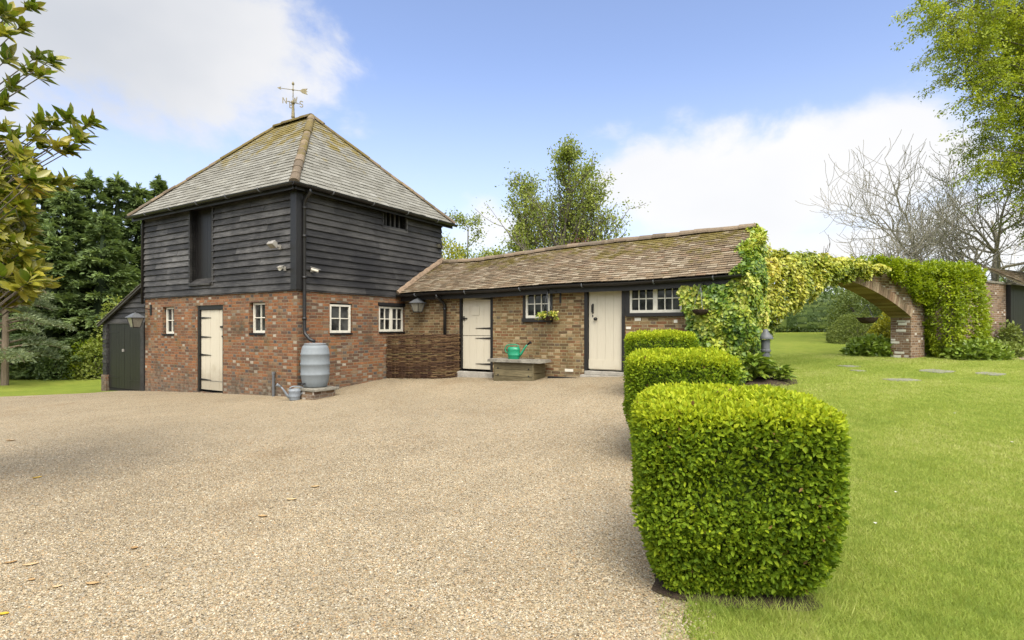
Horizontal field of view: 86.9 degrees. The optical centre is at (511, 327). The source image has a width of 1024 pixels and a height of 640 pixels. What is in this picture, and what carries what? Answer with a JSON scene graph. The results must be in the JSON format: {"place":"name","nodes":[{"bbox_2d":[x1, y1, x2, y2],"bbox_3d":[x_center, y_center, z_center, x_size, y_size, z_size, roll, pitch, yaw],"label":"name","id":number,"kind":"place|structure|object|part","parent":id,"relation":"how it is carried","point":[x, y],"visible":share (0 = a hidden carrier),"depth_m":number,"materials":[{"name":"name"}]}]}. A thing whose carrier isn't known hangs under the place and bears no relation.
{"place":"outdoors","nodes":[
{"label":"outdoors","id":0,"kind":"place"},
{"bbox_2d":[0,376,689,639],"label":"gravel drive","id":1,"kind":"structure","parent":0,"point":[455,406],"depth_m":4.93,"materials":[{"name":"beige gravel"}]},
{"bbox_2d":[276,383,302,400],"bbox_3d":[-4.509,1.295,10.968,0.539,0.362,0.172,0,0,-25],"label":"watering can","id":2,"kind":"object","parent":1,"relation":"on","point":[294,394],"visible":1,"depth_m":10.93,"materials":[{"name":"silver metal"}]},
{"bbox_2d":[294,386,338,399],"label":"stone plinth","id":3,"kind":"structure","parent":1,"relation":"on","point":[316,393],"depth_m":11.02,"materials":[{"name":"brick"}]},
{"bbox_2d":[300,343,329,387],"bbox_3d":[-4.114,0.776,11.295,0.589,0.918,0.589,0,0,-20],"label":"water butt","id":4,"kind":"object","parent":3,"relation":"on","point":[315,365],"visible":1,"depth_m":11.06,"materials":[{"name":"grey plastic"}]},
{"bbox_2d":[386,333,432,378],"bbox_3d":[-2.538,0.717,13.357,1.381,1.173,0.084,0,0,24],"label":"wattle hurdle","id":5,"kind":"object","parent":1,"relation":"on","point":[405,356],"visible":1,"depth_m":13.34,"materials":[{"name":"brown wicker"}]},
{"bbox_2d":[430,333,460,378],"bbox_3d":[-1.608,0.700,13.115,0.736,1.128,0.164,0,0,-11],"label":"wattle hurdle","id":6,"kind":"object","parent":1,"relation":"on","point":[439,368],"visible":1,"depth_m":13.07,"materials":[{"name":"brown wicker"}]},
{"bbox_2d":[487,358,550,380],"bbox_3d":[0.154,0.958,12.005,1.420,0.521,0.640,0,0,31],"label":"slab topped box","id":7,"kind":"object","parent":1,"relation":"on","point":[520,368],"visible":0.86,"depth_m":11.81,"materials":[{"name":"beige stone"}]},
{"bbox_2d":[505,341,531,358],"bbox_3d":[0.133,0.495,11.989,0.650,0.410,0.217,0,0,22],"label":"watering can","id":8,"kind":"object","parent":7,"relation":"on","point":[514,353],"visible":0.94,"depth_m":11.94,"materials":[{"name":"green plastic"}]},
{"bbox_2d":[0,422,720,639],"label":"loose gravel","id":9,"kind":"structure","parent":0,"point":[131,633],"depth_m":3.54,"materials":[{"name":"beige gravel"}]},
{"bbox_2d":[22,562,38,565],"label":"fallen leaf","id":10,"kind":"object","parent":9,"relation":"on","point":[30,564],"visible":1,"depth_m":3.58,"materials":[{"name":"beige plant"}]},
{"bbox_2d":[0,329,1023,639],"bbox_3d":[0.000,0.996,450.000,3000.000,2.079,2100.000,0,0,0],"label":"lawn ground","id":11,"kind":"structure","parent":0,"point":[798,343],"depth_m":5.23,"materials":[{"name":"green plant"}]},
{"bbox_2d":[0,215,43,364],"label":"conifer tree","id":12,"kind":"object","parent":11,"relation":"on","point":[17,330],"depth_m":22.55,"materials":[{"name":"green plant"}]},
{"bbox_2d":[0,346,52,379],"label":"border shrub","id":13,"kind":"object","parent":11,"relation":"on","point":[15,367],"visible":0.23,"depth_m":19.96,"materials":[{"name":"green plant"}]},
{"bbox_2d":[9,345,57,378],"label":"border shrub","id":14,"kind":"object","parent":11,"relation":"on","point":[28,366],"visible":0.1,"depth_m":20.27,"materials":[{"name":"green plant"}]},
{"bbox_2d":[0,248,76,385],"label":"pine tree","id":15,"kind":"object","parent":11,"relation":"on","point":[7,343],"visible":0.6,"depth_m":18.07,"materials":[{"name":"green plant"}]},
{"bbox_2d":[0,220,95,378],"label":"conifer tree","id":16,"kind":"object","parent":11,"relation":"on","point":[61,261],"visible":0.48,"depth_m":20.88,"materials":[{"name":"green plant"}]},
{"bbox_2d":[0,0,107,317],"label":"magnolia tree","id":17,"kind":"object","parent":11,"relation":"on","point":[23,277],"visible":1,"depth_m":4.87,"materials":[{"name":"green plant"}]},
{"bbox_2d":[32,190,75,243],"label":"conifer tree","id":18,"kind":"object","parent":11,"relation":"on","point":[45,206],"visible":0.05,"depth_m":23.83,"materials":[{"name":"green plant"}]},
{"bbox_2d":[0,185,118,352],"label":"conifer tree","id":19,"kind":"object","parent":11,"relation":"on","point":[64,203],"visible":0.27,"depth_m":22.13,"materials":[{"name":"green plant"}]},
{"bbox_2d":[30,346,91,380],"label":"border shrub","id":20,"kind":"object","parent":11,"relation":"on","point":[45,365],"visible":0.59,"depth_m":19.81,"materials":[{"name":"green plant"}]},
{"bbox_2d":[9,166,136,373],"bbox_3d":[-18.171,-2.491,23.422,4.990,9.129,5.604,0,0,-21],"label":"conifer tree","id":21,"kind":"object","parent":11,"relation":"on","point":[88,185],"visible":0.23,"depth_m":23.34,"materials":[{"name":"green plant"}]},
{"bbox_2d":[54,338,102,379],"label":"border shrub","id":22,"kind":"object","parent":11,"relation":"on","point":[75,351],"visible":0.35,"depth_m":20.13,"materials":[{"name":"green plant"}]},
{"bbox_2d":[71,338,104,379],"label":"border shrub","id":23,"kind":"object","parent":11,"relation":"on","point":[88,363],"visible":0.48,"depth_m":19.94,"materials":[{"name":"green plant"}]},
{"bbox_2d":[49,210,140,376],"bbox_3d":[-16.529,-1.410,21.823,4.371,6.823,4.763,0,0,-38],"label":"conifer tree","id":24,"kind":"object","parent":11,"relation":"on","point":[101,229],"visible":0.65,"depth_m":21.65,"materials":[{"name":"green plant"}]},
{"bbox_2d":[82,294,122,369],"bbox_3d":[-15.404,0.349,20.970,2.329,3.295,1.924,0,0,0],"label":"border shrub","id":25,"kind":"object","parent":11,"relation":"on","point":[102,316],"visible":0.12,"depth_m":20.69,"materials":[{"name":"green plant"}]},
{"bbox_2d":[78,170,140,303],"bbox_3d":[-18.069,-2.554,24.335,5.304,9.233,5.290,0,0,44],"label":"conifer tree","id":26,"kind":"object","parent":11,"relation":"on","point":[113,192],"visible":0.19,"depth_m":24.25,"materials":[{"name":"green plant"}]},
{"bbox_2d":[96,283,144,390],"bbox_3d":[-10.270,0.482,16.706,2.590,3.356,3.420,0,0,31],"label":"lean to shed","id":27,"kind":"object","parent":11,"relation":"on","point":[123,360],"visible":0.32,"depth_m":15.31,"materials":[{"name":"black paint"}]},
{"bbox_2d":[108,324,124,388],"bbox_3d":[-11.402,0.815,15.570,0.938,1.830,0.085,0,0,31],"label":"door","id":28,"kind":"structure","parent":27,"relation":"in","point":[116,332],"depth_m":15.54,"materials":[{"name":"black paint"}]},
{"bbox_2d":[125,324,139,389],"bbox_3d":[-10.575,0.815,15.088,0.941,1.830,0.055,0,0,31],"label":"door","id":29,"kind":"structure","parent":27,"relation":"in","point":[132,335],"depth_m":15.09,"materials":[{"name":"black paint"}]},
{"bbox_2d":[111,182,152,284],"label":"conifer tree","id":30,"kind":"object","parent":11,"relation":"on","point":[138,195],"visible":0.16,"depth_m":24.58,"materials":[{"name":"green plant"}]},
{"bbox_2d":[145,173,167,201],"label":"conifer tree","id":31,"kind":"object","parent":11,"relation":"on","point":[158,186],"visible":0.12,"depth_m":31.78,"materials":[{"name":"green plant"}]},
{"bbox_2d":[125,113,457,396],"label":"barn","id":32,"kind":"structure","parent":11,"relation":"on","point":[235,310],"depth_m":12.92,"materials":[{"name":"black wood"}]},
{"bbox_2d":[125,305,151,327],"bbox_3d":[-9.914,-0.305,14.341,0.350,0.626,0.505,0,0,31],"label":"wall lantern","id":33,"kind":"object","parent":32,"relation":"attached to","point":[134,319],"depth_m":14.22,"materials":[{"name":"white glass"}]},
{"bbox_2d":[162,307,173,335],"bbox_3d":[-8.903,-0.160,14.091,0.550,0.740,0.150,0,0,31],"label":"window","id":34,"kind":"structure","parent":32,"relation":"in","point":[169,310],"depth_m":14.21,"materials":[{"name":"white paint"}]},
{"bbox_2d":[188,206,213,286],"bbox_3d":[-7.562,-1.990,13.255,1.070,1.940,0.260,0,0,31],"label":"loft door","id":35,"kind":"structure","parent":32,"relation":"in","point":[205,226],"depth_m":13.44,"materials":[{"name":"black paint"}]},
{"bbox_2d":[201,309,221,392],"bbox_3d":[-7.248,0.560,13.162,1.100,2.200,0.170,0,0,31],"label":"door","id":36,"kind":"structure","parent":32,"relation":"in","point":[211,320],"depth_m":13.14,"materials":[{"name":"beige paint"}]},
{"bbox_2d":[249,303,264,334],"bbox_3d":[-5.677,-0.195,12.149,0.560,0.730,0.150,0,0,31],"label":"window","id":37,"kind":"structure","parent":32,"relation":"in","point":[258,308],"depth_m":12.23,"materials":[{"name":"white paint"}]},
{"bbox_2d":[267,240,280,249],"bbox_3d":[-5.056,-1.768,11.514,0.200,0.176,0.267,0,0,31],"label":"floodlight","id":38,"kind":"object","parent":32,"relation":"attached to","point":[272,244],"visible":1,"depth_m":11.44,"materials":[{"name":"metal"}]},
{"bbox_2d":[277,265,285,270],"bbox_3d":[-4.875,-1.266,11.444,0.132,0.125,0.222,0,0,-4],"label":"security camera","id":39,"kind":"object","parent":32,"relation":"attached to","point":[281,267],"visible":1,"depth_m":11.46,"materials":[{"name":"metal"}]},
{"bbox_2d":[277,82,307,122],"bbox_3d":[-6.177,-6.369,15.212,0.708,1.153,0.386,0,0,9],"label":"weathervane","id":40,"kind":"object","parent":32,"relation":"on","point":[294,100],"visible":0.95,"depth_m":15.19,"materials":[{"name":"grey metal"}]},
{"bbox_2d":[310,267,319,271],"bbox_3d":[-4.239,-1.246,11.639,0.222,0.125,0.132,0,0,-4],"label":"security camera","id":41,"kind":"object","parent":32,"relation":"attached to","point":[314,269],"visible":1,"depth_m":11.59,"materials":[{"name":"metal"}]},
{"bbox_2d":[330,304,352,334],"bbox_3d":[-3.947,-0.182,12.429,0.105,0.695,0.645,0,0,31],"label":"window","id":42,"kind":"structure","parent":32,"relation":"in","point":[339,314],"depth_m":12.43,"materials":[{"name":"white paint"}]},
{"bbox_2d":[379,306,404,332],"bbox_3d":[-3.094,-0.192,13.847,0.105,0.675,0.915,0,0,31],"label":"window","id":43,"kind":"structure","parent":32,"relation":"in","point":[390,318],"depth_m":13.82,"materials":[{"name":"white paint"}]},
{"bbox_2d":[382,211,407,232],"bbox_3d":[-3.078,-2.730,13.940,0.206,0.480,0.920,0,0,31],"label":"loft window","id":44,"kind":"structure","parent":32,"relation":"in","point":[391,220],"depth_m":13.98,"materials":[{"name":"black wood"}]},
{"bbox_2d":[437,243,443,248],"bbox_3d":[-2.042,-2.325,15.395,0.180,0.150,0.228,0,0,31],"label":"floodlight","id":45,"kind":"object","parent":32,"relation":"attached to","point":[440,245],"visible":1,"depth_m":15.30,"materials":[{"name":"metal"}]},
{"bbox_2d":[442,231,464,258],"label":"golden tree","id":46,"kind":"object","parent":11,"relation":"on","point":[452,251],"visible":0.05,"depth_m":24.64,"materials":[{"name":"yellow plant"}]},
{"bbox_2d":[442,206,496,258],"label":"alder tree","id":47,"kind":"object","parent":11,"relation":"on","point":[465,222],"visible":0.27,"depth_m":30.37,"materials":[{"name":"green plant"}]},
{"bbox_2d":[476,244,507,256],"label":"alder tree","id":48,"kind":"object","parent":11,"relation":"on","point":[488,253],"visible":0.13,"depth_m":29.43,"materials":[{"name":"green plant"}]},
{"bbox_2d":[495,221,543,253],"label":"alder tree","id":49,"kind":"object","parent":11,"relation":"on","point":[511,243],"visible":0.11,"depth_m":31.30,"materials":[{"name":"green plant"}]},
{"bbox_2d":[495,161,558,253],"bbox_3d":[0.384,-4.484,31.108,5.059,10.541,4.136,0,0,-27],"label":"alder tree","id":50,"kind":"object","parent":11,"relation":"on","point":[523,196],"visible":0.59,"depth_m":31.34,"materials":[{"name":"green plant"}]},
{"bbox_2d":[471,133,621,250],"bbox_3d":[2.037,-4.714,29.725,7.918,10.905,5.670,0,0,17],"label":"alder tree","id":51,"kind":"object","parent":11,"relation":"on","point":[569,154],"visible":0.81,"depth_m":28.90,"materials":[{"name":"green plant"}]},
{"bbox_2d":[530,195,566,246],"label":"alder tree","id":52,"kind":"object","parent":11,"relation":"on","point":[548,242],"visible":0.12,"depth_m":32.75,"materials":[{"name":"green plant"}]},
{"bbox_2d":[396,223,755,377],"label":"stable range","id":53,"kind":"structure","parent":11,"relation":"on","point":[614,291],"depth_m":11.96,"materials":[{"name":"brown brick"}]},
{"bbox_2d":[409,296,425,312],"bbox_3d":[-2.358,-0.661,13.706,0.312,0.558,0.415,0,0,31],"label":"wall lantern","id":54,"kind":"object","parent":53,"relation":"attached to","point":[417,305],"depth_m":13.60,"materials":[{"name":"white glass"}]},
{"bbox_3d":[-0.867,-0.309,13.114,0.868,0.993,0.075,0,0,31],"label":"door","id":55,"kind":"part","parent":53,"relation":"part of","materials":[{"name":"beige paint"}]},
{"bbox_3d":[-0.846,0.603,13.113,0.831,0.805,0.054,0,0,31],"label":"door","id":56,"kind":"part","parent":53,"relation":"part of","materials":[{"name":"beige paint"}]},
{"bbox_2d":[521,294,551,321],"bbox_3d":[0.573,-0.487,12.185,0.765,0.715,0.120,0,0,31],"label":"window","id":57,"kind":"structure","parent":53,"relation":"in","point":[534,303],"depth_m":12.24,"materials":[{"name":"white paint"}]},
{"bbox_2d":[535,289,558,320],"bbox_3d":[0.761,-0.509,11.777,0.553,0.724,0.462,0,0,0],"label":"hanging basket","id":58,"kind":"object","parent":53,"relation":"hanging from","point":[543,315],"visible":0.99,"depth_m":11.71,"materials":[{"name":"green metal"}]},
{"bbox_3d":[1.958,0.005,11.380,0.736,1.780,0.127,0,0,31],"label":"door","id":59,"kind":"part","parent":53,"relation":"part of","materials":[{"name":"beige paint"}]},
{"bbox_2d":[626,288,684,316],"bbox_3d":[2.862,-0.542,10.807,1.155,0.635,0.120,0,0,31],"label":"window","id":60,"kind":"structure","parent":53,"relation":"in","point":[656,302],"depth_m":10.81,"materials":[{"name":"white paint"}]},
{"bbox_2d":[686,283,714,314],"bbox_3d":[3.527,-0.534,9.950,0.647,0.614,0.442,0,0,-31],"label":"hanging basket","id":61,"kind":"object","parent":53,"relation":"hanging from","point":[701,311],"visible":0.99,"depth_m":9.86,"materials":[{"name":"green metal"}]},
{"bbox_2d":[676,223,775,383],"bbox_3d":[4.815,-0.547,10.872,4.134,3.320,1.480,0,0,-39],"label":"ivy","id":62,"kind":"object","parent":53,"relation":"attached to","point":[728,318],"visible":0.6,"depth_m":9.88,"materials":[{"name":"green plant"}]},
{"bbox_2d":[536,158,632,245],"bbox_3d":[4.016,-4.464,30.133,5.112,10.199,4.192,0,0,28],"label":"alder tree","id":63,"kind":"object","parent":11,"relation":"on","point":[604,185],"visible":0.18,"depth_m":29.94,"materials":[{"name":"green plant"}]},
{"bbox_2d":[558,169,645,240],"bbox_3d":[4.989,-4.024,29.202,5.016,9.336,4.837,0,0,22],"label":"alder tree","id":64,"kind":"object","parent":11,"relation":"on","point":[616,234],"visible":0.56,"depth_m":28.96,"materials":[{"name":"green plant"}]},
{"bbox_2d":[651,573,823,611],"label":"soil","id":65,"kind":"structure","parent":11,"relation":"on","point":[657,585],"depth_m":3.04,"materials":[{"name":"brown soil"}]},
{"bbox_2d":[628,380,852,597],"bbox_3d":[1.333,0.956,3.371,1.213,1.209,1.127,0,0,13],"label":"clipped hedge","id":66,"kind":"object","parent":65,"relation":"on","point":[743,490],"visible":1,"depth_m":2.94,"materials":[{"name":"green plant"}]},
{"bbox_2d":[681,576,856,632],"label":"tall grass","id":67,"kind":"structure","parent":11,"relation":"on","point":[741,610],"depth_m":2.93,"materials":[{"name":"green plant"}]},
{"bbox_2d":[742,376,797,385],"bbox_3d":[4.602,0.957,9.833,1.189,0.086,1.041,0,0,-34],"label":"flower bed","id":68,"kind":"object","parent":11,"relation":"on","point":[763,381],"visible":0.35,"depth_m":9.58,"materials":[{"name":"soil"}]},
{"bbox_2d":[738,352,777,379],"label":"hosta","id":69,"kind":"object","parent":68,"relation":"on","point":[758,368],"visible":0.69,"depth_m":9.61,"materials":[{"name":"green plant"}]},
{"bbox_2d":[760,329,772,376],"bbox_3d":[4.753,0.485,10.123,0.270,0.920,0.266,0,0,0],"label":"garden lamp","id":70,"kind":"object","parent":68,"relation":"on","point":[765,344],"visible":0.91,"depth_m":10.06,"materials":[{"name":"grey metal"}]},
{"bbox_2d":[765,365,797,379],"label":"hosta","id":71,"kind":"object","parent":68,"relation":"on","point":[785,371],"visible":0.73,"depth_m":9.62,"materials":[{"name":"green plant"}]},
{"bbox_2d":[771,293,859,331],"bbox_3d":[15.788,-0.876,32.513,9.896,2.556,2.184,0,0,-3],"label":"laurel hedge","id":72,"kind":"object","parent":11,"relation":"on","point":[811,317],"visible":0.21,"depth_m":31.83,"materials":[{"name":"green plant"}]},
{"bbox_2d":[796,286,863,329],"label":"background shrub","id":73,"kind":"object","parent":11,"relation":"on","point":[829,289],"visible":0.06,"depth_m":36.45,"materials":[{"name":"green plant"}]},
{"bbox_2d":[736,261,924,358],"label":"brick arch","id":74,"kind":"structure","parent":11,"relation":"on","point":[884,293],"depth_m":14.70,"materials":[{"name":"red brick"}]},
{"bbox_2d":[721,248,891,352],"bbox_3d":[6.858,-0.434,12.632,5.205,2.752,1.468,0,0,-30],"label":"arch ivy","id":75,"kind":"object","parent":74,"relation":"attached to","point":[801,282],"visible":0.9,"depth_m":11.84,"materials":[{"name":"green plant"}]},
{"bbox_2d":[853,304,884,323],"bbox_3d":[9.584,-0.364,14.475,0.750,0.518,0.646,0,0,0],"label":"hanging basket","id":76,"kind":"object","parent":74,"relation":"hanging from","point":[866,320],"visible":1,"depth_m":14.36,"materials":[{"name":"green metal"}]},
{"bbox_2d":[854,254,995,357],"bbox_3d":[11.305,-0.533,14.770,5.044,2.905,1.690,0,0,-25],"label":"climbing shrub","id":77,"kind":"object","parent":74,"relation":"attached to","point":[958,274],"visible":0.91,"depth_m":14.69,"materials":[{"name":"green plant"}]},
{"bbox_2d":[822,287,873,332],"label":"background shrub","id":78,"kind":"object","parent":11,"relation":"on","point":[843,307],"visible":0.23,"depth_m":27.92,"materials":[{"name":"green plant"}]},
{"bbox_2d":[826,313,888,343],"bbox_3d":[13.461,0.045,21.012,2.257,1.277,2.114,0,0,0],"label":"clipped mound","id":79,"kind":"object","parent":11,"relation":"on","point":[835,326],"visible":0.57,"depth_m":20.80,"materials":[{"name":"green plant"}]},
{"bbox_2d":[836,305,889,340],"bbox_3d":[15.336,-0.170,22.609,3.325,1.667,2.603,0,0,0],"label":"clipped mound","id":80,"kind":"object","parent":11,"relation":"on","point":[872,309],"visible":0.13,"depth_m":22.48,"materials":[{"name":"green plant"}]},
{"bbox_2d":[839,332,893,356],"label":"leafy perennial","id":81,"kind":"object","parent":11,"relation":"on","point":[868,344],"visible":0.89,"depth_m":15.30,"materials":[{"name":"green plant"}]},
{"bbox_2d":[866,312,890,338],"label":"golden shrub","id":82,"kind":"object","parent":11,"relation":"on","point":[881,326],"visible":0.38,"depth_m":17.14,"materials":[{"name":"yellow plant"}]},
{"bbox_2d":[778,276,1005,314],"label":"wood","id":83,"kind":"object","parent":11,"relation":"on","point":[1000,279],"depth_m":83.71,"materials":[{"name":"green plant"}]},
{"bbox_2d":[883,378,921,380],"bbox_3d":[7.318,0.996,10.149,0.702,0.068,0.259,0,0,-10],"label":"paving stone","id":84,"kind":"object","parent":11,"relation":"on","point":[900,379],"visible":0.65,"depth_m":10.13,"materials":[{"name":"beige stone"}]},
{"bbox_2d":[796,128,1023,282],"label":"bare tree","id":85,"kind":"object","parent":11,"relation":"on","point":[895,194],"visible":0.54,"depth_m":22.46,"materials":[{"name":"brown plant"}]},
{"bbox_2d":[834,175,1015,283],"bbox_3d":[15.478,-2.670,20.712,5.527,6.830,5.233,0,0,40],"label":"bare tree","id":86,"kind":"object","parent":11,"relation":"on","point":[919,244],"visible":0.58,"depth_m":19.92,"materials":[{"name":"brown plant"}]},
{"bbox_2d":[919,369,955,373],"bbox_3d":[9.243,0.962,11.755,0.761,0.074,0.536,0,0,-31],"label":"paving stone","id":87,"kind":"object","parent":11,"relation":"on","point":[929,370],"visible":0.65,"depth_m":11.74,"materials":[{"name":"beige stone"}]},
{"bbox_2d":[862,106,1023,285],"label":"bare tree","id":88,"kind":"object","parent":11,"relation":"on","point":[996,238],"visible":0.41,"depth_m":23.01,"materials":[{"name":"brown plant"}]},
{"bbox_2d":[889,0,1023,254],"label":"hornbeam tree","id":89,"kind":"object","parent":11,"relation":"on","point":[1001,29],"visible":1,"depth_m":17.16,"materials":[{"name":"green plant"}]},
{"bbox_2d":[925,278,1006,355],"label":"garden wall","id":90,"kind":"structure","parent":11,"relation":"on","point":[997,293],"depth_m":17.62,"materials":[{"name":"brick"}]},
{"bbox_2d":[919,154,1023,285],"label":"bare tree","id":91,"kind":"object","parent":11,"relation":"on","point":[1013,282],"visible":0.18,"depth_m":23.67,"materials":[{"name":"grey plant"}]},
{"bbox_2d":[939,338,1017,360],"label":"border plant","id":92,"kind":"object","parent":11,"relation":"on","point":[987,349],"visible":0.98,"depth_m":14.15,"materials":[{"name":"green plant"}]},
{"bbox_2d":[975,372,1005,375],"bbox_3d":[10.105,0.991,11.415,0.601,0.074,0.446,0,0,-31],"label":"paving stone","id":93,"kind":"object","parent":11,"relation":"on","point":[986,373],"visible":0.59,"depth_m":11.39,"materials":[{"name":"beige stone"}]},
{"bbox_2d":[980,339,1023,357],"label":"border plant","id":94,"kind":"object","parent":11,"relation":"on","point":[1017,348],"visible":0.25,"depth_m":14.76,"materials":[{"name":"green plant"}]},
{"bbox_2d":[983,267,1023,342],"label":"garden outbuilding","id":95,"kind":"structure","parent":11,"relation":"on","point":[1015,303],"depth_m":18.18,"materials":[{"name":"black paint"}]},
{"bbox_2d":[995,319,1023,345],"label":"border plant","id":96,"kind":"object","parent":11,"relation":"on","point":[1004,333],"visible":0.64,"depth_m":17.28,"materials":[{"name":"green plant"}]},
{"bbox_2d":[0,0,1023,293],"label":"sky","id":97,"kind":"structure","parent":0,"point":[709,113],"materials":[{"name":"blue"}]},
{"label":"soil","id":98,"kind":"structure","parent":0,"visible":0},
{"bbox_2d":[622,346,741,431],"bbox_3d":[1.875,0.818,6.041,1.271,1.241,1.295,0,0,13],"label":"clipped hedge","id":99,"kind":"object","parent":98,"relation":"on","point":[646,367],"visible":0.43,"depth_m":5.58,"materials":[{"name":"green plant"}]},
{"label":"soil","id":100,"kind":"structure","parent":0,"visible":0},
{"bbox_2d":[622,329,698,368],"bbox_3d":[2.520,0.574,9.137,1.243,1.127,1.139,0,0,17],"label":"clipped hedge","id":101,"kind":"object","parent":100,"relation":"on","point":[665,338],"visible":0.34,"depth_m":8.75,"materials":[{"name":"green plant"}]}
]}

